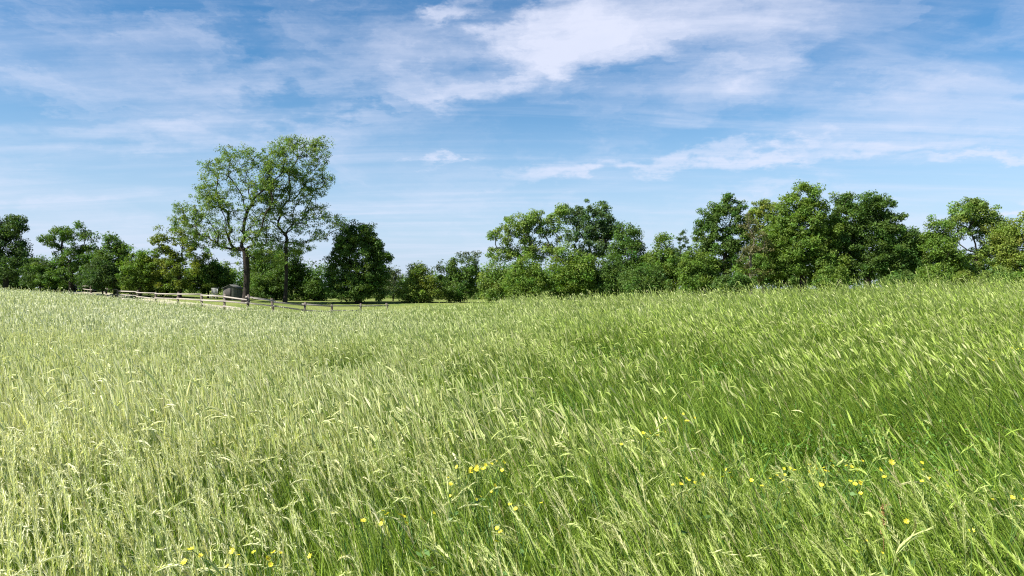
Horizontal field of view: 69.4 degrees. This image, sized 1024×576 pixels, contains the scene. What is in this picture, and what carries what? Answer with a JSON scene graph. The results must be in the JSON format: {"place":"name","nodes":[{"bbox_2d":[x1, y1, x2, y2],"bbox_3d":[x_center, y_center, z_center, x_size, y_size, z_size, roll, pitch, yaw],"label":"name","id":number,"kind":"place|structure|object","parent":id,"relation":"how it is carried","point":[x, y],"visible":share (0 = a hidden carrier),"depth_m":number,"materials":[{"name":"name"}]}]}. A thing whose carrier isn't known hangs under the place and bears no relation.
{"place":"outdoors","nodes":[
{"label":"outdoors","id":0,"kind":"place"},
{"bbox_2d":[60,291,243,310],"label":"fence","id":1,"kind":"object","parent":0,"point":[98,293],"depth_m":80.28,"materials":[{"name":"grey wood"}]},
{"bbox_2d":[211,288,217,298],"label":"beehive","id":2,"kind":"object","parent":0,"point":[213,290],"visible":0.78,"depth_m":78.26,"materials":[{"name":"white paint"}]},
{"bbox_2d":[11,288,950,555],"bbox_3d":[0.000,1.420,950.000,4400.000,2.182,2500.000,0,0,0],"label":"ground","id":3,"kind":"structure","parent":0,"point":[337,304],"depth_m":75.96,"materials":[{"name":"soil"}]},
{"bbox_2d":[0,213,34,290],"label":"broadleaf tree","id":4,"kind":"object","parent":3,"relation":"on","point":[20,251],"visible":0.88,"depth_m":87.30,"materials":[{"name":"green plant"}]},
{"bbox_2d":[0,267,35,290],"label":"shrub","id":5,"kind":"object","parent":3,"relation":"on","point":[13,284],"visible":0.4,"depth_m":92.58,"materials":[{"name":"green plant"}]},
{"bbox_2d":[18,254,63,291],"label":"shrub","id":6,"kind":"object","parent":3,"relation":"on","point":[28,282],"visible":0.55,"depth_m":84.32,"materials":[{"name":"green plant"}]},
{"bbox_2d":[41,272,83,291],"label":"shrub","id":7,"kind":"object","parent":3,"relation":"on","point":[64,277],"visible":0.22,"depth_m":92.04,"materials":[{"name":"green plant"}]},
{"bbox_2d":[29,220,104,294],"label":"broadleaf tree","id":8,"kind":"object","parent":3,"relation":"on","point":[78,256],"visible":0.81,"depth_m":83.36,"materials":[{"name":"green plant"}]},
{"bbox_2d":[74,267,109,292],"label":"shrub","id":9,"kind":"object","parent":3,"relation":"on","point":[88,288],"visible":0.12,"depth_m":92.30,"materials":[{"name":"green plant"}]},
{"bbox_2d":[75,254,124,294],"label":"shrub","id":10,"kind":"object","parent":3,"relation":"on","point":[94,277],"visible":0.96,"depth_m":79.31,"materials":[{"name":"green plant"}]},
{"bbox_2d":[89,231,132,296],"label":"broadleaf tree","id":11,"kind":"object","parent":3,"relation":"on","point":[119,252],"visible":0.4,"depth_m":81.31,"materials":[{"name":"green plant"}]},
{"bbox_2d":[108,272,136,293],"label":"shrub","id":12,"kind":"object","parent":3,"relation":"on","point":[122,290],"visible":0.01,"depth_m":87.63,"materials":[{"name":"green plant"}]},
{"bbox_2d":[114,244,159,298],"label":"shrub","id":13,"kind":"object","parent":3,"relation":"on","point":[138,267],"visible":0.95,"depth_m":79.32,"materials":[{"name":"green plant"}]},
{"bbox_2d":[144,276,184,295],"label":"shrub","id":14,"kind":"object","parent":3,"relation":"on","point":[164,282],"visible":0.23,"depth_m":83.03,"materials":[{"name":"green plant"}]},
{"bbox_2d":[140,224,216,297],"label":"broadleaf tree","id":15,"kind":"object","parent":3,"relation":"on","point":[175,267],"visible":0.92,"depth_m":79.52,"materials":[{"name":"green plant"}]},
{"bbox_2d":[180,546,239,575],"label":"yellow flower","id":16,"kind":"object","parent":3,"relation":"on","point":[231,550],"visible":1,"depth_m":2.73,"materials":[{"name":"green plant"}]},
{"bbox_2d":[183,257,242,297],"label":"shrub","id":17,"kind":"object","parent":3,"relation":"on","point":[220,277],"visible":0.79,"depth_m":81.07,"materials":[{"name":"green plant"}]},
{"bbox_2d":[74,284,388,314],"bbox_3d":[-38.589,1.044,74.832,57.430,3.337,13.795,0,0,33],"label":"wooden fence","id":18,"kind":"object","parent":3,"relation":"on","point":[224,301],"visible":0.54,"depth_m":60.57,"materials":[{"name":"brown wood"}]},
{"bbox_2d":[221,285,242,300],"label":"garden shed","id":19,"kind":"structure","parent":3,"relation":"on","point":[235,291],"depth_m":75.20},
{"bbox_2d":[224,288,230,299],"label":"door","id":20,"kind":"structure","parent":19,"relation":"in","point":[227,291],"depth_m":75.15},
{"bbox_2d":[167,136,303,301],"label":"broadleaf tree","id":21,"kind":"object","parent":3,"relation":"on","point":[268,183],"visible":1,"depth_m":71.73,"materials":[{"name":"green plant"}]},
{"bbox_2d":[241,269,280,299],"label":"shrub","id":22,"kind":"object","parent":3,"relation":"on","point":[262,286],"visible":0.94,"depth_m":79.62,"materials":[{"name":"green plant"}]},
{"bbox_2d":[240,238,288,299],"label":"shrub","id":23,"kind":"object","parent":3,"relation":"on","point":[257,266],"visible":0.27,"depth_m":82.68,"materials":[{"name":"green plant"}]},
{"bbox_2d":[252,550,281,575],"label":"yellow flower","id":24,"kind":"object","parent":3,"relation":"on","point":[270,564],"visible":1,"depth_m":2.68,"materials":[{"name":"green plant"}]},
{"bbox_2d":[270,246,308,300],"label":"shrub","id":25,"kind":"object","parent":3,"relation":"on","point":[296,266],"visible":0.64,"depth_m":81.11,"materials":[{"name":"green plant"}]},
{"bbox_2d":[258,134,348,302],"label":"broadleaf tree","id":26,"kind":"object","parent":3,"relation":"on","point":[295,222],"visible":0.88,"depth_m":73.79,"materials":[{"name":"green plant"}]},
{"bbox_2d":[299,266,327,300],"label":"shrub","id":27,"kind":"object","parent":3,"relation":"on","point":[312,290],"visible":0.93,"depth_m":81.38,"materials":[{"name":"green plant"}]},
{"bbox_2d":[319,219,394,303],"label":"broadleaf tree","id":28,"kind":"object","parent":3,"relation":"on","point":[365,278],"visible":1,"depth_m":75.10,"materials":[{"name":"green plant"}]},
{"bbox_2d":[361,512,388,574],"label":"yellow flower","id":29,"kind":"object","parent":3,"relation":"on","point":[380,522],"visible":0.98,"depth_m":3.16,"materials":[{"name":"green plant"}]},
{"bbox_2d":[384,265,406,300],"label":"shrub","id":30,"kind":"object","parent":3,"relation":"on","point":[395,277],"visible":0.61,"depth_m":81.70,"materials":[{"name":"green plant"}]},
{"bbox_2d":[381,510,434,573],"bbox_3d":[-0.452,1.317,3.185,0.242,0.721,0.091,0,0,24],"label":"yellow flower","id":31,"kind":"object","parent":3,"relation":"on","point":[403,535],"visible":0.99,"depth_m":3.20,"materials":[{"name":"green plant"}]},
{"bbox_2d":[393,260,447,302],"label":"shrub","id":32,"kind":"object","parent":3,"relation":"on","point":[419,284],"visible":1,"depth_m":77.32,"materials":[{"name":"green plant"}]},
{"bbox_2d":[416,518,434,573],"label":"yellow flower","id":33,"kind":"object","parent":3,"relation":"on","point":[426,552],"visible":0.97,"depth_m":3.16,"materials":[{"name":"green plant"}]},
{"bbox_2d":[441,472,470,568],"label":"yellow flower","id":34,"kind":"object","parent":3,"relation":"on","point":[450,484],"visible":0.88,"depth_m":3.74,"materials":[{"name":"green plant"}]},
{"bbox_2d":[434,250,483,301],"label":"broadleaf tree","id":35,"kind":"object","parent":3,"relation":"on","point":[454,277],"visible":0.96,"depth_m":79.31,"materials":[{"name":"green plant"}]},
{"bbox_2d":[455,462,492,551],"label":"yellow flower","id":36,"kind":"object","parent":3,"relation":"on","point":[476,468],"visible":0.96,"depth_m":4.08,"materials":[{"name":"green plant"}]},
{"bbox_2d":[475,483,498,568],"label":"yellow flower","id":37,"kind":"object","parent":3,"relation":"on","point":[476,499],"visible":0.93,"depth_m":3.58,"materials":[{"name":"green plant"}]},
{"bbox_2d":[476,254,508,302],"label":"shrub","id":38,"kind":"object","parent":3,"relation":"on","point":[490,285],"visible":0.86,"depth_m":67.49,"materials":[{"name":"green plant"}]},
{"bbox_2d":[483,460,505,520],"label":"yellow flower","id":39,"kind":"object","parent":3,"relation":"on","point":[496,490],"visible":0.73,"depth_m":4.20,"materials":[{"name":"green plant"}]},
{"bbox_2d":[494,526,520,575],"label":"yellow flower","id":40,"kind":"object","parent":3,"relation":"on","point":[500,531],"visible":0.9,"depth_m":2.97,"materials":[{"name":"green plant"}]},
{"bbox_2d":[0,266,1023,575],"bbox_3d":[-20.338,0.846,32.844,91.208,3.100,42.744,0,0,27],"label":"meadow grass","id":41,"kind":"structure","parent":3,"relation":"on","point":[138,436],"depth_m":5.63,"materials":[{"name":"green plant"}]},
{"bbox_2d":[8,248,1020,299],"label":"distant woods","id":42,"kind":"object","parent":3,"relation":"on","point":[476,296],"visible":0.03,"depth_m":104.00,"materials":[{"name":"green plant"}]},
{"bbox_2d":[508,502,541,575],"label":"yellow flower","id":43,"kind":"object","parent":3,"relation":"on","point":[521,549],"visible":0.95,"depth_m":3.35,"materials":[{"name":"green plant"}]},
{"bbox_2d":[500,251,550,301],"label":"shrub","id":44,"kind":"object","parent":3,"relation":"on","point":[520,277],"visible":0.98,"depth_m":65.31,"materials":[{"name":"green plant"}]},
{"bbox_2d":[485,202,567,264],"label":"broadleaf tree","id":45,"kind":"object","parent":3,"relation":"on","point":[525,226],"visible":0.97,"depth_m":73.44,"materials":[{"name":"green plant"}]},
{"bbox_2d":[537,240,602,302],"bbox_3d":[5.087,-1.283,66.160,6.301,6.080,5.623,0,0,28],"label":"shrub","id":46,"kind":"object","parent":3,"relation":"on","point":[576,272],"visible":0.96,"depth_m":64.92,"materials":[{"name":"green plant"}]},
{"bbox_2d":[555,199,624,299],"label":"broadleaf tree","id":47,"kind":"object","parent":3,"relation":"on","point":[587,224],"visible":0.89,"depth_m":77.27,"materials":[{"name":"green plant"}]},
{"bbox_2d":[591,253,627,298],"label":"shrub","id":48,"kind":"object","parent":3,"relation":"on","point":[607,276],"visible":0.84,"depth_m":64.96,"materials":[{"name":"green plant"}]},
{"bbox_2d":[614,443,622,532],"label":"yellow flower","id":49,"kind":"object","parent":3,"relation":"on","point":[621,444],"visible":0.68,"depth_m":4.52,"materials":[{"name":"green plant"}]},
{"bbox_2d":[607,220,649,301],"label":"broadleaf tree","id":50,"kind":"object","parent":3,"relation":"on","point":[628,244],"visible":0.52,"depth_m":69.51,"materials":[{"name":"green plant"}]},
{"bbox_2d":[616,259,673,297],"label":"shrub","id":51,"kind":"object","parent":3,"relation":"on","point":[638,278],"visible":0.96,"depth_m":61.51,"materials":[{"name":"green plant"}]},
{"bbox_2d":[633,428,665,476],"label":"yellow flower","id":52,"kind":"object","parent":3,"relation":"on","point":[646,448],"visible":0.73,"depth_m":4.83,"materials":[{"name":"green plant"}]},
{"bbox_2d":[639,232,682,301],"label":"broadleaf tree","id":53,"kind":"object","parent":3,"relation":"on","point":[667,262],"visible":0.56,"depth_m":67.30,"materials":[{"name":"green plant"}]},
{"bbox_2d":[664,413,695,479],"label":"yellow flower","id":54,"kind":"object","parent":3,"relation":"on","point":[682,435],"visible":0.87,"depth_m":5.23,"materials":[{"name":"green plant"}]},
{"bbox_2d":[668,481,695,563],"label":"yellow flower","id":55,"kind":"object","parent":3,"relation":"on","point":[679,523],"visible":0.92,"depth_m":3.64,"materials":[{"name":"green plant"}]},
{"bbox_2d":[674,229,693,293],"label":"broadleaf tree","id":56,"kind":"object","parent":3,"relation":"on","point":[680,239],"visible":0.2,"depth_m":94.74,"materials":[{"name":"green plant"}]},
{"bbox_2d":[671,240,721,298],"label":"shrub","id":57,"kind":"object","parent":3,"relation":"on","point":[700,272],"visible":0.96,"depth_m":65.30,"materials":[{"name":"green plant"}]},
{"bbox_2d":[685,468,712,553],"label":"yellow flower","id":58,"kind":"object","parent":3,"relation":"on","point":[700,502],"visible":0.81,"depth_m":3.82,"materials":[{"name":"green plant"}]},
{"bbox_2d":[687,468,732,538],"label":"yellow flower","id":59,"kind":"object","parent":3,"relation":"on","point":[730,503],"visible":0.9,"depth_m":3.82,"materials":[{"name":"green plant"}]},
{"bbox_2d":[690,192,753,295],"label":"broadleaf tree","id":60,"kind":"object","parent":3,"relation":"on","point":[730,246],"visible":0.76,"depth_m":67.40,"materials":[{"name":"green plant"}]},
{"bbox_2d":[710,272,757,295],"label":"shrub","id":61,"kind":"object","parent":3,"relation":"on","point":[744,280],"visible":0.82,"depth_m":59.71,"materials":[{"name":"green plant"}]},
{"bbox_2d":[731,212,777,298],"bbox_3d":[21.315,-2.536,64.946,3.813,8.335,3.710,0,0,0],"label":"broadleaf tree","id":62,"kind":"object","parent":3,"relation":"on","point":[750,252],"visible":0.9,"depth_m":64.60,"materials":[{"name":"green plant"}]},
{"bbox_2d":[745,198,785,296],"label":"broadleaf tree","id":63,"kind":"object","parent":3,"relation":"on","point":[765,207],"visible":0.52,"depth_m":83.56,"materials":[{"name":"green plant"}]},
{"bbox_2d":[749,478,789,563],"bbox_3d":[1.237,1.281,3.576,0.199,0.728,0.098,0,0,0],"label":"yellow flower","id":64,"kind":"object","parent":3,"relation":"on","point":[751,480],"visible":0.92,"depth_m":3.58,"materials":[{"name":"green plant"}]},
{"bbox_2d":[747,232,807,291],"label":"broadleaf tree","id":65,"kind":"object","parent":3,"relation":"on","point":[792,279],"visible":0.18,"depth_m":75.30,"materials":[{"name":"green plant"}]},
{"bbox_2d":[768,466,792,545],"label":"yellow flower","id":66,"kind":"object","parent":3,"relation":"on","point":[780,504],"visible":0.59,"depth_m":3.76,"materials":[{"name":"green plant"}]},
{"bbox_2d":[756,179,850,292],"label":"broadleaf tree","id":67,"kind":"object","parent":3,"relation":"on","point":[793,244],"visible":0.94,"depth_m":65.10,"materials":[{"name":"green plant"}]},
{"bbox_2d":[783,464,825,551],"bbox_3d":[1.500,1.269,3.825,0.239,0.734,0.081,0,0,6],"label":"yellow flower","id":68,"kind":"object","parent":3,"relation":"on","point":[795,491],"visible":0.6,"depth_m":3.84,"materials":[{"name":"green plant"}]},
{"bbox_2d":[804,460,832,536],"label":"yellow flower","id":69,"kind":"object","parent":3,"relation":"on","point":[811,490],"visible":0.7,"depth_m":3.86,"materials":[{"name":"green plant"}]},
{"bbox_2d":[810,265,854,293],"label":"shrub","id":70,"kind":"object","parent":3,"relation":"on","point":[829,273],"visible":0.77,"depth_m":59.66,"materials":[{"name":"green plant"}]},
{"bbox_2d":[813,471,851,572],"bbox_3d":[1.529,1.266,3.588,0.250,0.744,0.099,0,0,0],"label":"yellow flower","id":71,"kind":"object","parent":3,"relation":"on","point":[825,503],"visible":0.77,"depth_m":3.59,"materials":[{"name":"green plant"}]},
{"bbox_2d":[807,216,862,294],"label":"broadleaf tree","id":72,"kind":"object","parent":3,"relation":"on","point":[839,254],"visible":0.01,"depth_m":75.53,"materials":[{"name":"green plant"}]},
{"bbox_2d":[819,480,862,565],"bbox_3d":[1.595,1.283,3.585,0.210,0.702,0.102,0,0,18],"label":"yellow flower","id":73,"kind":"object","parent":3,"relation":"on","point":[854,483],"visible":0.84,"depth_m":3.57,"materials":[{"name":"green plant"}]},
{"bbox_2d":[822,459,863,530],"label":"yellow flower","id":74,"kind":"object","parent":3,"relation":"on","point":[851,493],"visible":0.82,"depth_m":3.88,"materials":[{"name":"green plant"}]},
{"bbox_2d":[856,540,883,575],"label":"yellow flower","id":75,"kind":"object","parent":3,"relation":"on","point":[861,564],"visible":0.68,"depth_m":2.76,"materials":[{"name":"green plant"}]},
{"bbox_2d":[824,189,925,291],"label":"broadleaf tree","id":76,"kind":"object","parent":3,"relation":"on","point":[870,214],"visible":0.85,"depth_m":65.85,"materials":[{"name":"green plant"}]},
{"bbox_2d":[856,459,894,558],"bbox_3d":[1.825,1.240,3.721,0.127,0.776,0.168,0,0,-26],"label":"yellow flower","id":77,"kind":"object","parent":3,"relation":"on","point":[891,462],"visible":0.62,"depth_m":3.68,"materials":[{"name":"green plant"}]},
{"bbox_2d":[879,504,886,561],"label":"dock plant","id":78,"kind":"object","parent":3,"relation":"on","point":[883,520],"visible":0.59,"depth_m":3.28,"materials":[{"name":"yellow plant"}]},
{"bbox_2d":[871,236,905,286],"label":"broadleaf tree","id":79,"kind":"object","parent":3,"relation":"on","point":[879,278],"visible":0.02,"depth_m":75.25,"materials":[{"name":"green plant"}]},
{"bbox_2d":[882,518,915,574],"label":"yellow flower","id":80,"kind":"object","parent":3,"relation":"on","point":[906,520],"visible":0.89,"depth_m":3.02,"materials":[{"name":"green plant"}]},
{"bbox_2d":[882,269,916,287],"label":"shrub","id":81,"kind":"object","parent":3,"relation":"on","point":[908,276],"visible":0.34,"depth_m":59.57,"materials":[{"name":"green plant"}]},
{"bbox_2d":[909,229,923,240],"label":"shrub","id":82,"kind":"object","parent":3,"relation":"on","point":[917,231],"depth_m":71.93,"materials":[{"name":"green plant"}]},
{"bbox_2d":[912,262,953,287],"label":"shrub","id":83,"kind":"object","parent":3,"relation":"on","point":[931,271],"visible":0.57,"depth_m":57.62,"materials":[{"name":"green plant"}]},
{"bbox_2d":[917,469,948,551],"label":"yellow flower","id":84,"kind":"object","parent":3,"relation":"on","point":[921,480],"visible":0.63,"depth_m":3.64,"materials":[{"name":"green plant"}]},
{"bbox_2d":[909,461,959,528],"bbox_3d":[2.246,1.268,3.947,0.289,0.698,0.108,0,0,0],"label":"yellow flower","id":85,"kind":"object","parent":3,"relation":"on","point":[921,482],"visible":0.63,"depth_m":3.94,"materials":[{"name":"green plant"}]},
{"bbox_2d":[906,214,972,274],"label":"broadleaf tree","id":86,"kind":"object","parent":3,"relation":"on","point":[933,247],"visible":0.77,"depth_m":65.23,"materials":[{"name":"green plant"}]},
{"bbox_2d":[960,528,974,575],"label":"yellow flower","id":87,"kind":"object","parent":3,"relation":"on","point":[971,555],"visible":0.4,"depth_m":2.90,"materials":[{"name":"green plant"}]},
{"bbox_2d":[949,269,989,286],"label":"shrub","id":88,"kind":"object","parent":3,"relation":"on","point":[960,274],"visible":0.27,"depth_m":57.10,"materials":[{"name":"green plant"}]},
{"bbox_2d":[944,197,1010,276],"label":"broadleaf tree","id":89,"kind":"object","parent":3,"relation":"on","point":[976,210],"visible":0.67,"depth_m":67.53,"materials":[{"name":"green plant"}]},
{"bbox_2d":[980,265,1020,287],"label":"shrub","id":90,"kind":"object","parent":3,"relation":"on","point":[986,273],"visible":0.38,"depth_m":57.47,"materials":[{"name":"green plant"}]},
{"bbox_2d":[985,211,1023,276],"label":"broadleaf tree","id":91,"kind":"object","parent":3,"relation":"on","point":[1008,239],"visible":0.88,"depth_m":65.65,"materials":[{"name":"green plant"}]},
{"bbox_2d":[991,495,1023,567],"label":"yellow flower","id":92,"kind":"object","parent":3,"relation":"on","point":[1012,497],"visible":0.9,"depth_m":3.30,"materials":[{"name":"green plant"}]},
{"bbox_2d":[1011,268,1023,287],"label":"shrub","id":93,"kind":"object","parent":3,"relation":"on","point":[1019,273],"visible":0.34,"depth_m":58.00,"materials":[{"name":"green plant"}]},
{"bbox_2d":[0,0,1023,288],"label":"sky","id":94,"kind":"structure","parent":0,"point":[446,120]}
]}

